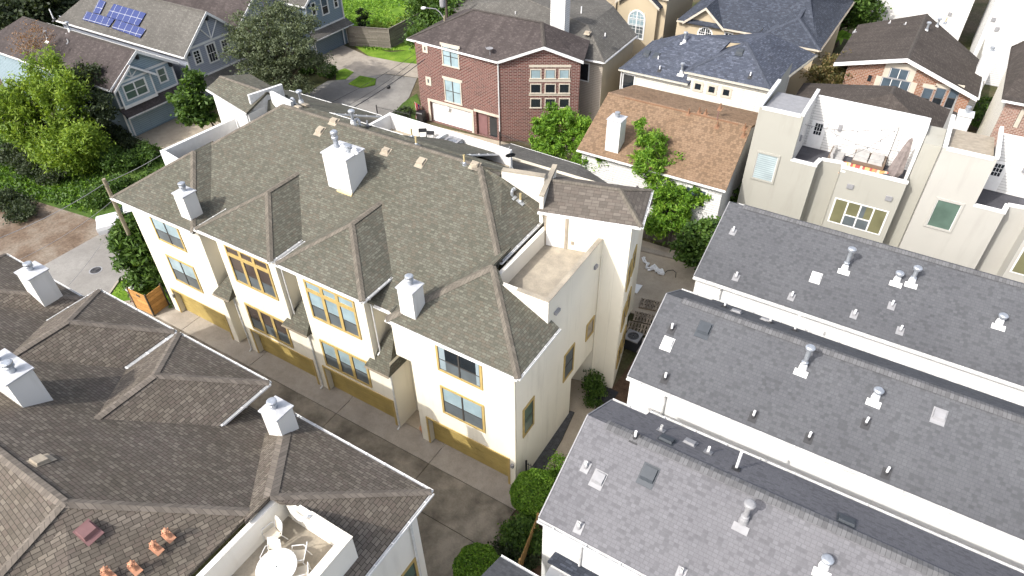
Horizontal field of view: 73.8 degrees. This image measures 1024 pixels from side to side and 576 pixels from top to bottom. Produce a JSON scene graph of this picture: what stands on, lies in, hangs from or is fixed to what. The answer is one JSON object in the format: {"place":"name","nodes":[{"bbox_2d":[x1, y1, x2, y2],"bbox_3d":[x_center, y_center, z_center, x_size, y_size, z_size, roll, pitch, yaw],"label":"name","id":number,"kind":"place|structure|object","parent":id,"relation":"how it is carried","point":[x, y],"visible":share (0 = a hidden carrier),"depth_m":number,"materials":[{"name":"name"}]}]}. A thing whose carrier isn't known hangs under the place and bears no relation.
{"place":"outdoors","nodes":[
{"label":"outdoors","id":0,"kind":"place"},
{"bbox_2d":[0,9,182,136],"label":"gable house","id":1,"kind":"structure","parent":0,"point":[139,84],"depth_m":67.56,"materials":[{"name":"blue"}]},
{"bbox_2d":[121,76,149,101],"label":"window","id":2,"kind":"structure","parent":1,"relation":"in","point":[136,88],"depth_m":65.92,"materials":[{"name":"glass"}]},
{"bbox_2d":[130,102,176,134],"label":"garage door","id":3,"kind":"structure","parent":1,"relation":"in","point":[160,114],"depth_m":69.12,"materials":[{"name":"blue"}]},
{"bbox_2d":[56,0,252,96],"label":"gable house","id":4,"kind":"structure","parent":0,"point":[190,37],"depth_m":71.10,"materials":[{"name":"grey"}]},
{"bbox_2d":[82,11,113,26],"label":"solar array","id":5,"kind":"object","parent":4,"relation":"on","point":[97,19],"visible":1,"depth_m":74.29,"materials":[{"name":"glass"}]},
{"bbox_2d":[106,4,145,25],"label":"solar array","id":6,"kind":"object","parent":4,"relation":"on","point":[125,14],"visible":1,"depth_m":72.78,"materials":[{"name":"glass"}]},
{"bbox_2d":[112,20,145,37],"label":"solar array","id":7,"kind":"object","parent":4,"relation":"on","point":[130,29],"visible":1,"depth_m":72.08,"materials":[{"name":"glass"}]},
{"bbox_2d":[135,118,219,148],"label":"house driveway","id":8,"kind":"structure","parent":0,"point":[168,133],"depth_m":68.41,"materials":[{"name":"concrete"}]},
{"bbox_2d":[163,0,296,60],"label":"gable house","id":9,"kind":"structure","parent":0,"point":[218,8],"depth_m":76.41,"materials":[{"name":"grey"}]},
{"bbox_2d":[44,74,416,295],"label":"street","id":10,"kind":"structure","parent":0,"point":[66,268],"depth_m":54.51,"materials":[{"name":"concrete"}]},
{"bbox_2d":[95,205,131,234],"bbox_3d":[-30.870,-5.880,55.585,5.460,1.800,2.020,-19,43,-20],"label":"pickup truck","id":11,"kind":"object","parent":10,"relation":"on","point":[103,223],"visible":0.28,"depth_m":54.56,"materials":[{"name":"silver paint"}]},
{"bbox_2d":[283,0,353,57],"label":"gable house","id":12,"kind":"structure","parent":0,"point":[332,35],"depth_m":82.50,"materials":[{"name":"blue wood"}]},
{"bbox_2d":[315,31,342,54],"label":"garage door","id":13,"kind":"structure","parent":12,"relation":"in","point":[326,44],"depth_m":84.15,"materials":[{"name":"blue metal"}]},
{"bbox_2d":[137,308,514,575],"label":"driveway","id":14,"kind":"structure","parent":0,"point":[462,509],"depth_m":36.40,"materials":[{"name":"concrete"}]},
{"bbox_2d":[322,45,417,79],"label":"house driveway","id":15,"kind":"structure","parent":0,"point":[357,63],"depth_m":81.02,"materials":[{"name":"concrete"}]},
{"bbox_2d":[342,0,421,50],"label":"lawn","id":16,"kind":"structure","parent":0,"point":[403,45],"depth_m":94.98,"materials":[{"name":"green plant"}]},
{"bbox_2d":[346,14,417,47],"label":"board fence","id":17,"kind":"object","parent":16,"relation":"on","point":[360,36],"visible":0.74,"depth_m":84.59,"materials":[{"name":"brown wood"}]},
{"bbox_2d":[0,0,997,575],"bbox_3d":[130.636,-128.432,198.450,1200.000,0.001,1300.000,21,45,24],"label":"ground","id":18,"kind":"structure","parent":0,"point":[966,38],"depth_m":73.93,"materials":[{"name":"grey concrete"}]},
{"bbox_2d":[0,3,33,29],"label":"broadleaf tree","id":19,"kind":"object","parent":18,"relation":"on","point":[7,18],"visible":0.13,"depth_m":75.26,"materials":[{"name":"green plant"}]},
{"bbox_2d":[0,0,60,25],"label":"broadleaf tree","id":20,"kind":"object","parent":18,"relation":"on","point":[8,4],"visible":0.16,"depth_m":77.05,"materials":[{"name":"green plant"}]},
{"bbox_2d":[6,0,79,27],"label":"broadleaf tree","id":21,"kind":"object","parent":18,"relation":"on","point":[61,8],"visible":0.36,"depth_m":78.67,"materials":[{"name":"green plant"}]},
{"bbox_2d":[0,199,98,264],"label":"dirt verge","id":22,"kind":"structure","parent":18,"relation":"on","point":[29,240],"depth_m":55.39,"materials":[{"name":"brown soil"}]},
{"bbox_2d":[0,185,43,225],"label":"wild shrub","id":23,"kind":"object","parent":22,"relation":"on","point":[11,203],"visible":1,"depth_m":57.50,"materials":[{"name":"green plant"}]},
{"bbox_2d":[0,118,164,218],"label":"overgrown lot","id":24,"kind":"structure","parent":18,"relation":"on","point":[110,208],"depth_m":59.64,"materials":[{"name":"green plant"}]},
{"bbox_2d":[5,19,56,65],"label":"bare tree","id":25,"kind":"object","parent":24,"relation":"on","point":[35,47],"visible":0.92,"depth_m":66.93,"materials":[{"name":"brown plant"}]},
{"bbox_2d":[0,141,74,186],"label":"wild shrub","id":26,"kind":"object","parent":24,"relation":"on","point":[19,162],"visible":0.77,"depth_m":61.49,"materials":[{"name":"green plant"}]},
{"bbox_2d":[0,43,97,169],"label":"weeping tree","id":27,"kind":"object","parent":24,"relation":"on","point":[18,109],"visible":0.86,"depth_m":60.98,"materials":[{"name":"green plant"}]},
{"bbox_2d":[31,108,115,179],"bbox_3d":[-39.090,-12.267,61.575,6.955,7.006,5.630,-4,40,-3],"label":"weeping tree","id":28,"kind":"object","parent":24,"relation":"on","point":[78,145],"visible":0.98,"depth_m":60.37,"materials":[{"name":"green plant"}]},
{"bbox_2d":[0,116,164,215],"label":"weeds","id":29,"kind":"object","parent":24,"relation":"on","point":[52,193],"visible":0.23,"depth_m":60.89,"materials":[{"name":"green plant"}]},
{"bbox_2d":[76,172,136,211],"bbox_3d":[-34.859,-8.608,58.964,3.617,1.878,5.375,21,45,24],"label":"wild shrub","id":30,"kind":"object","parent":24,"relation":"on","point":[117,185],"visible":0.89,"depth_m":58.52,"materials":[{"name":"green plant"}]},
{"bbox_2d":[85,134,140,173],"bbox_3d":[-37.036,-12.410,63.191,4.522,2.260,6.899,-20,44,-21],"label":"wild shrub","id":31,"kind":"object","parent":24,"relation":"on","point":[115,159],"visible":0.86,"depth_m":61.97,"materials":[{"name":"green plant"}]},
{"bbox_2d":[98,120,141,152],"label":"hedge","id":32,"kind":"object","parent":24,"relation":"on","point":[126,140],"visible":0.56,"depth_m":65.75,"materials":[{"name":"green plant"}]},
{"bbox_2d":[126,138,164,168],"bbox_3d":[-34.376,-12.578,63.781,3.148,1.686,4.140,-6,41,-6],"label":"wild shrub","id":33,"kind":"object","parent":24,"relation":"on","point":[145,152],"visible":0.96,"depth_m":63.35,"materials":[{"name":"green plant"}]},
{"bbox_2d":[46,60,120,137],"bbox_3d":[-40.607,-17.552,65.556,6.246,7.488,10.584,-12,42,-13],"label":"broadleaf tree","id":34,"kind":"object","parent":18,"relation":"on","point":[100,103],"visible":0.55,"depth_m":63.19,"materials":[{"name":"green plant"}]},
{"bbox_2d":[111,281,169,300],"bbox_3d":[-22.564,-3.667,54.235,6.000,0.001,19.200,21,45,24],"label":"grass corner","id":35,"kind":"object","parent":18,"relation":"on","point":[121,296],"depth_m":49.55,"materials":[{"name":"green plant"}]},
{"bbox_2d":[100,211,164,297],"bbox_3d":[-26.280,-2.405,48.391,4.343,6.221,4.454,-20,44,-21],"label":"street tree","id":36,"kind":"object","parent":35,"relation":"on","point":[135,257],"visible":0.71,"depth_m":47.26,"materials":[{"name":"green plant"}]},
{"bbox_2d":[163,65,217,128],"bbox_3d":[-30.344,-17.433,65.474,4.286,7.007,4.872,21,45,24],"label":"broadleaf tree","id":37,"kind":"object","parent":18,"relation":"on","point":[192,103],"visible":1,"depth_m":64.74,"materials":[{"name":"green plant"}]},
{"bbox_2d":[0,253,433,575],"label":"townhouse block","id":38,"kind":"structure","parent":18,"relation":"on","point":[134,441],"depth_m":25.01,"materials":[{"name":"brown"}]},
{"bbox_2d":[261,515,287,549],"bbox_3d":[-8.203,8.416,23.497,0.684,0.975,0.594,-33,50,-32],"label":"patio chair","id":39,"kind":"object","parent":38,"relation":"on","point":[274,531],"visible":0.88,"depth_m":23.51,"materials":[{"name":"white paint"}]},
{"bbox_2d":[255,548,296,575],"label":"patio table","id":40,"kind":"object","parent":38,"relation":"on","point":[279,562],"visible":0.95,"depth_m":22.34,"materials":[{"name":"white paint"}]},
{"bbox_2d":[215,0,336,94],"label":"oak tree","id":41,"kind":"object","parent":18,"relation":"on","point":[281,65],"visible":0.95,"depth_m":68.64,"materials":[{"name":"green plant"}]},
{"bbox_2d":[293,58,337,78],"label":"hedge","id":42,"kind":"object","parent":18,"relation":"on","point":[327,74],"visible":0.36,"depth_m":78.22,"materials":[{"name":"green plant"}]},
{"bbox_2d":[155,302,515,509],"bbox_3d":[-12.731,6.077,42.587,31.185,0.060,1.545,21,45,24],"label":"driveway apron","id":43,"kind":"object","parent":18,"relation":"on","point":[474,473],"visible":0.87,"depth_m":41.09,"materials":[{"name":"concrete"}]},
{"bbox_2d":[126,283,169,316],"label":"wood gate","id":44,"kind":"structure","parent":43,"relation":"on","point":[155,301],"depth_m":47.38,"materials":[{"name":"brown wood"}]},
{"bbox_2d":[110,74,653,483],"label":"townhouse block","id":45,"kind":"structure","parent":18,"relation":"on","point":[361,254],"depth_m":37.09,"materials":[{"name":"beige paint"}]},
{"bbox_2d":[149,217,186,252],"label":"window","id":46,"kind":"structure","parent":45,"relation":"in","point":[166,233],"depth_m":41.91,"materials":[{"name":"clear glass"}]},
{"bbox_2d":[165,254,203,292],"bbox_3d":[-21.074,-0.925,43.910,2.700,2.170,0.050,21,45,24],"label":"window","id":47,"kind":"structure","parent":45,"relation":"in","point":[184,273],"depth_m":43.91,"materials":[{"name":"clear glass"}]},
{"bbox_2d":[180,294,229,331],"bbox_3d":[-20.748,1.561,46.376,5.200,2.120,0.049,21,45,24],"label":"garage door","id":48,"kind":"structure","parent":45,"relation":"in","point":[190,305],"depth_m":46.65,"materials":[{"name":"yellow wood"}]},
{"bbox_2d":[223,244,278,300],"bbox_3d":[-14.879,-0.904,38.922,3.520,2.780,0.063,21,45,24],"label":"window","id":49,"kind":"structure","parent":45,"relation":"in","point":[251,272],"depth_m":38.92,"materials":[{"name":"yellow glass"}]},
{"bbox_2d":[244,302,293,347],"bbox_3d":[-14.828,2.272,41.617,3.520,2.150,0.063,21,45,24],"label":"window","id":50,"kind":"structure","parent":45,"relation":"in","point":[261,321],"depth_m":41.64,"materials":[{"name":"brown glass"}]},
{"bbox_2d":[258,334,315,376],"bbox_3d":[-14.143,4.137,43.269,5.220,2.050,0.049,21,45,24],"label":"garage door","id":51,"kind":"structure","parent":45,"relation":"in","point":[269,346],"depth_m":43.52,"materials":[{"name":"yellow wood"}]},
{"bbox_2d":[303,279,361,339],"bbox_3d":[-9.580,1.142,36.411,3.540,2.780,0.063,21,45,24],"label":"window","id":52,"kind":"structure","parent":45,"relation":"in","point":[335,310],"depth_m":36.40,"materials":[{"name":"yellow glass"}]},
{"bbox_2d":[319,339,372,387],"bbox_3d":[-9.529,4.317,39.105,3.540,2.150,0.063,21,45,24],"label":"window","id":53,"kind":"structure","parent":45,"relation":"in","point":[336,358],"depth_m":39.10,"materials":[{"name":"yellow glass"}]},
{"bbox_2d":[330,371,394,417],"bbox_3d":[-8.845,6.183,40.758,5.200,2.050,0.049,21,45,24],"label":"garage door","id":54,"kind":"structure","parent":45,"relation":"in","point":[341,383],"depth_m":40.98,"materials":[{"name":"yellow wood"}]},
{"bbox_2d":[435,345,482,390],"bbox_3d":[-2.572,3.812,33.069,2.700,1.900,0.050,21,45,24],"label":"window","id":55,"kind":"structure","parent":45,"relation":"in","point":[460,368],"depth_m":33.12,"materials":[{"name":"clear glass"}]},
{"bbox_2d":[440,385,485,432],"bbox_3d":[-2.533,6.233,35.123,2.700,2.170,0.050,21,45,24],"label":"window","id":56,"kind":"structure","parent":45,"relation":"in","point":[470,412],"depth_m":35.12,"materials":[{"name":"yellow glass"}]},
{"bbox_2d":[433,422,507,475],"bbox_3d":[-2.233,8.686,37.582,5.200,2.180,0.049,21,45,24],"label":"garage door","id":57,"kind":"structure","parent":45,"relation":"in","point":[477,452],"depth_m":37.76,"materials":[{"name":"yellow wood"}]},
{"bbox_2d":[523,396,534,438],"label":"window","id":58,"kind":"structure","parent":45,"relation":"in","point":[529,411],"depth_m":34.45,"materials":[{"name":"green glass"}]},
{"bbox_2d":[546,216,564,247],"bbox_3d":[2.277,-2.960,35.888,1.000,1.980,0.122,12,42,15],"label":"deck door","id":59,"kind":"structure","parent":45,"relation":"in","point":[555,226],"depth_m":35.90,"materials":[{"name":"white paint"}]},
{"bbox_2d":[563,342,574,382],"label":"window","id":60,"kind":"structure","parent":45,"relation":"in","point":[568,366],"depth_m":37.23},
{"bbox_2d":[355,46,416,63],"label":"grass verge","id":61,"kind":"object","parent":18,"relation":"on","point":[400,56],"depth_m":83.27,"materials":[{"name":"green plant"}]},
{"bbox_2d":[397,0,471,51],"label":"broadleaf tree","id":62,"kind":"object","parent":18,"relation":"on","point":[426,17],"visible":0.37,"depth_m":73.55,"materials":[{"name":"green plant"}]},
{"bbox_2d":[406,9,589,140],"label":"brick house","id":63,"kind":"structure","parent":18,"relation":"on","point":[488,74],"depth_m":63.37,"materials":[{"name":"brown brick"}]},
{"bbox_2d":[441,45,459,69],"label":"window","id":64,"kind":"structure","parent":63,"relation":"in","point":[449,59],"depth_m":63.89,"materials":[{"name":"glass"}]},
{"bbox_2d":[432,102,471,130],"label":"garage door","id":65,"kind":"structure","parent":63,"relation":"in","point":[456,117],"depth_m":68.28,"materials":[{"name":"white paint"}]},
{"bbox_2d":[443,78,462,105],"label":"window","id":66,"kind":"structure","parent":63,"relation":"in","point":[452,89],"depth_m":66.03,"materials":[{"name":"glass"}]},
{"bbox_2d":[448,0,637,123],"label":"house","id":67,"kind":"structure","parent":18,"relation":"on","point":[604,28],"depth_m":65.64,"materials":[{"name":"beige paint"}]},
{"bbox_2d":[531,411,573,469],"bbox_3d":[2.454,8.921,38.947,0.750,0.001,5.500,21,45,24],"label":"gravel strip","id":68,"kind":"object","parent":18,"relation":"on","point":[541,461],"visible":0.67,"depth_m":38.89,"materials":[{"name":"grey gravel"}]},
{"bbox_2d":[509,468,554,517],"bbox_3d":[1.175,10.537,34.882,2.526,2.868,2.689,21,45,24],"label":"topiary","id":69,"kind":"object","parent":68,"relation":"on","point":[530,490],"visible":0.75,"depth_m":34.02,"materials":[{"name":"green plant"}]},
{"bbox_2d":[528,101,583,159],"bbox_3d":[3.973,-11.850,57.762,5.408,7.667,5.421,-24,46,-25],"label":"feathery tree","id":70,"kind":"object","parent":18,"relation":"on","point":[552,140],"visible":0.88,"depth_m":55.96,"materials":[{"name":"green plant"}]},
{"bbox_2d":[568,113,607,171],"bbox_3d":[7.279,-10.003,55.689,6.062,7.381,4.353,21,45,24],"label":"feathery tree","id":71,"kind":"object","parent":18,"relation":"on","point":[583,124],"visible":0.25,"depth_m":55.09,"materials":[{"name":"green plant"}]},
{"bbox_2d":[630,240,696,318],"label":"yard slab","id":72,"kind":"structure","parent":18,"relation":"on","point":[656,286],"depth_m":50.08,"materials":[{"name":"concrete"}]},
{"bbox_2d":[662,215,720,270],"bbox_3d":[13.185,-2.826,48.783,4.294,5.246,3.524,-19,43,-20],"label":"broadleaf tree","id":73,"kind":"object","parent":72,"relation":"on","point":[691,243],"visible":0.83,"depth_m":47.94,"materials":[{"name":"green plant"}]},
{"bbox_2d":[576,85,757,236],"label":"house","id":74,"kind":"structure","parent":18,"relation":"on","point":[712,141],"depth_m":52.29,"materials":[{"name":"beige"}]},
{"bbox_2d":[626,115,711,242],"bbox_3d":[11.515,-7.856,51.917,5.290,8.891,7.688,-16,43,-17],"label":"feathery tree","id":75,"kind":"object","parent":18,"relation":"on","point":[666,215],"visible":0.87,"depth_m":50.89,"materials":[{"name":"green plant"}]},
{"bbox_2d":[798,48,854,83],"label":"rusty tree","id":76,"kind":"object","parent":18,"relation":"on","point":[831,73],"visible":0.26,"depth_m":66.75,"materials":[{"name":"brown plant"}]},
{"bbox_2d":[737,64,946,246],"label":"terrace house","id":77,"kind":"structure","parent":18,"relation":"on","point":[792,169],"depth_m":47.79,"materials":[{"name":"beige paint"}]},
{"bbox_2d":[750,150,780,183],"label":"window","id":78,"kind":"structure","parent":77,"relation":"in","point":[765,165],"depth_m":49.14,"materials":[{"name":"glass"}]},
{"bbox_2d":[805,120,826,148],"bbox_3d":[22.161,-11.155,49.720,1.000,2.070,0.056,21,45,24],"label":"deck door","id":79,"kind":"structure","parent":77,"relation":"in","point":[816,134],"depth_m":49.70,"materials":[{"name":"white paint"}]},
{"bbox_2d":[827,197,888,234],"bbox_3d":[24.089,-4.992,47.606,3.500,1.980,0.045,21,45,24],"label":"window","id":80,"kind":"structure","parent":77,"relation":"in","point":[843,212],"depth_m":47.58,"materials":[{"name":"glass"}]},
{"bbox_2d":[851,148,886,170],"bbox_3d":[25.231,-9.108,48.146,2.100,0.870,0.870,21,45,24],"label":"sofa","id":81,"kind":"object","parent":77,"relation":"on","point":[873,160],"visible":0.95,"depth_m":48.05,"materials":[{"name":"white fabric"}]},
{"bbox_2d":[888,138,912,177],"bbox_3d":[26.214,-8.586,46.020,1.208,2.920,0.931,-7,41,-7],"label":"patio umbrella","id":82,"kind":"object","parent":77,"relation":"on","point":[896,167],"visible":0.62,"depth_m":46.02,"materials":[{"name":"fabric"}]},
{"bbox_2d":[836,0,891,46],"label":"broadleaf tree","id":83,"kind":"object","parent":18,"relation":"on","point":[860,12],"visible":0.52,"depth_m":79.97,"materials":[{"name":"green plant"}]},
{"bbox_2d":[833,14,998,112],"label":"brick house","id":84,"kind":"structure","parent":18,"relation":"on","point":[927,57],"depth_m":63.73,"materials":[{"name":"beige"}]},
{"bbox_2d":[970,96,992,128],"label":"leafy shrub","id":85,"kind":"object","parent":18,"relation":"on","point":[980,110],"visible":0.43,"depth_m":66.12,"materials":[{"name":"green plant"}]},
{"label":"concrete pad","id":86,"kind":"structure","parent":18,"relation":"on","visible":0},
{"bbox_2d":[624,329,642,352],"bbox_3d":[7.861,3.432,44.487,0.994,0.910,0.994,21,45,24],"label":"air conditioner","id":87,"kind":"object","parent":86,"relation":"on","point":[633,340],"visible":0.95,"depth_m":44.22,"materials":[{"name":"metal"}]},
{"bbox_2d":[492,531,512,558],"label":"driveway end","id":88,"kind":"structure","parent":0,"point":[498,537],"depth_m":34.52,"materials":[{"name":"concrete"}]},
{"bbox_2d":[452,542,498,575],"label":"topiary","id":89,"kind":"object","parent":88,"relation":"on","point":[476,559],"visible":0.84,"depth_m":31.61,"materials":[{"name":"green plant"}]},
{"bbox_2d":[531,555,541,575],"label":"planting bed","id":90,"kind":"object","parent":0,"point":[537,570],"depth_m":33.30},
{"bbox_2d":[487,533,541,573],"bbox_3d":[0.247,13.080,33.249,2.865,1.216,2.420,-11,41,-12],"label":"leafy shrub","id":91,"kind":"object","parent":90,"relation":"on","point":[530,562],"visible":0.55,"depth_m":33.15,"materials":[{"name":"green plant"}]},
{"bbox_2d":[493,509,542,560],"bbox_3d":[0.675,12.127,33.812,3.092,1.926,2.600,21,45,24],"label":"leafy shrub","id":92,"kind":"object","parent":90,"relation":"on","point":[512,528],"visible":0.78,"depth_m":33.47,"materials":[{"name":"green plant"}]},
{"bbox_2d":[481,551,598,575],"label":"row house","id":93,"kind":"structure","parent":0,"point":[503,565],"depth_m":27.05,"materials":[{"name":"grey"}]},
{"bbox_2d":[546,379,595,479],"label":"side path","id":94,"kind":"structure","parent":0,"point":[576,422],"depth_m":40.47,"materials":[{"name":"concrete"}]},
{"bbox_2d":[543,449,567,479],"bbox_3d":[2.236,9.812,36.827,1.537,1.517,2.303,21,45,24],"label":"leafy shrub","id":95,"kind":"object","parent":94,"relation":"on","point":[554,470],"visible":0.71,"depth_m":36.82,"materials":[{"name":"green plant"}]},
{"bbox_2d":[578,368,607,401],"bbox_3d":[4.988,5.820,41.279,1.721,1.767,1.839,-10,41,-11],"label":"leafy shrub","id":96,"kind":"object","parent":94,"relation":"on","point":[592,383],"visible":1,"depth_m":41.05,"materials":[{"name":"green plant"}]},
{"bbox_2d":[611,357,635,403],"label":"brown path","id":97,"kind":"structure","parent":0,"point":[622,385],"depth_m":42.15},
{"bbox_2d":[606,0,692,56],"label":"stucco house","id":98,"kind":"structure","parent":0,"point":[648,21],"depth_m":76.33,"materials":[{"name":"beige paint"}]},
{"bbox_2d":[627,10,645,39],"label":"window","id":99,"kind":"structure","parent":98,"relation":"in","point":[636,18],"depth_m":76.51,"materials":[{"name":"glass"}]},
{"bbox_2d":[618,31,817,111],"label":"house","id":100,"kind":"structure","parent":0,"point":[748,71],"depth_m":60.37,"materials":[{"name":"tile"}]},
{"bbox_2d":[675,0,854,94],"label":"stucco house","id":101,"kind":"structure","parent":0,"point":[812,26],"depth_m":71.21,"materials":[{"name":"stone"}]},
{"bbox_2d":[537,398,1023,575],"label":"row house","id":102,"kind":"structure","parent":0,"point":[634,491],"depth_m":25.59,"materials":[{"name":"grey"}]},
{"bbox_2d":[626,289,1023,570],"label":"row house","id":103,"kind":"structure","parent":0,"point":[940,455],"depth_m":29.51,"materials":[{"name":"grey"}]},
{"bbox_2d":[693,201,1023,404],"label":"row house","id":104,"kind":"structure","parent":0,"point":[955,322],"depth_m":35.32,"materials":[{"name":"grey"}]},
{"bbox_2d":[796,83,974,130],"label":"roof","id":105,"kind":"structure","parent":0,"point":[895,98],"depth_m":57.06,"materials":[{"name":"brown"}]},
{"bbox_2d":[872,0,974,39],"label":"building","id":106,"kind":"structure","parent":0,"point":[956,12],"depth_m":80.32,"materials":[{"name":"white paint"}]},
{"bbox_2d":[898,94,1023,282],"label":"terrace house","id":107,"kind":"structure","parent":0,"point":[968,211],"depth_m":44.18,"materials":[{"name":"white paint"}]},
{"bbox_2d":[923,197,964,232],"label":"window","id":108,"kind":"structure","parent":107,"relation":"in","point":[944,214],"depth_m":44.51,"materials":[{"name":"glass"}]},
{"bbox_2d":[983,161,1009,190],"bbox_3d":[31.871,-7.407,45.118,1.000,2.070,0.056,21,45,24],"label":"deck door","id":109,"kind":"structure","parent":107,"relation":"in","point":[999,170],"depth_m":45.02,"materials":[{"name":"white paint"}]},
{"bbox_2d":[970,0,1023,86],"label":"building","id":110,"kind":"structure","parent":0,"point":[1001,27],"depth_m":71.79,"materials":[{"name":"white paint"}]},
{"bbox_2d":[976,41,1023,146],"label":"brick house","id":111,"kind":"structure","parent":0,"point":[1005,109],"depth_m":54.85,"materials":[{"name":"orange"}]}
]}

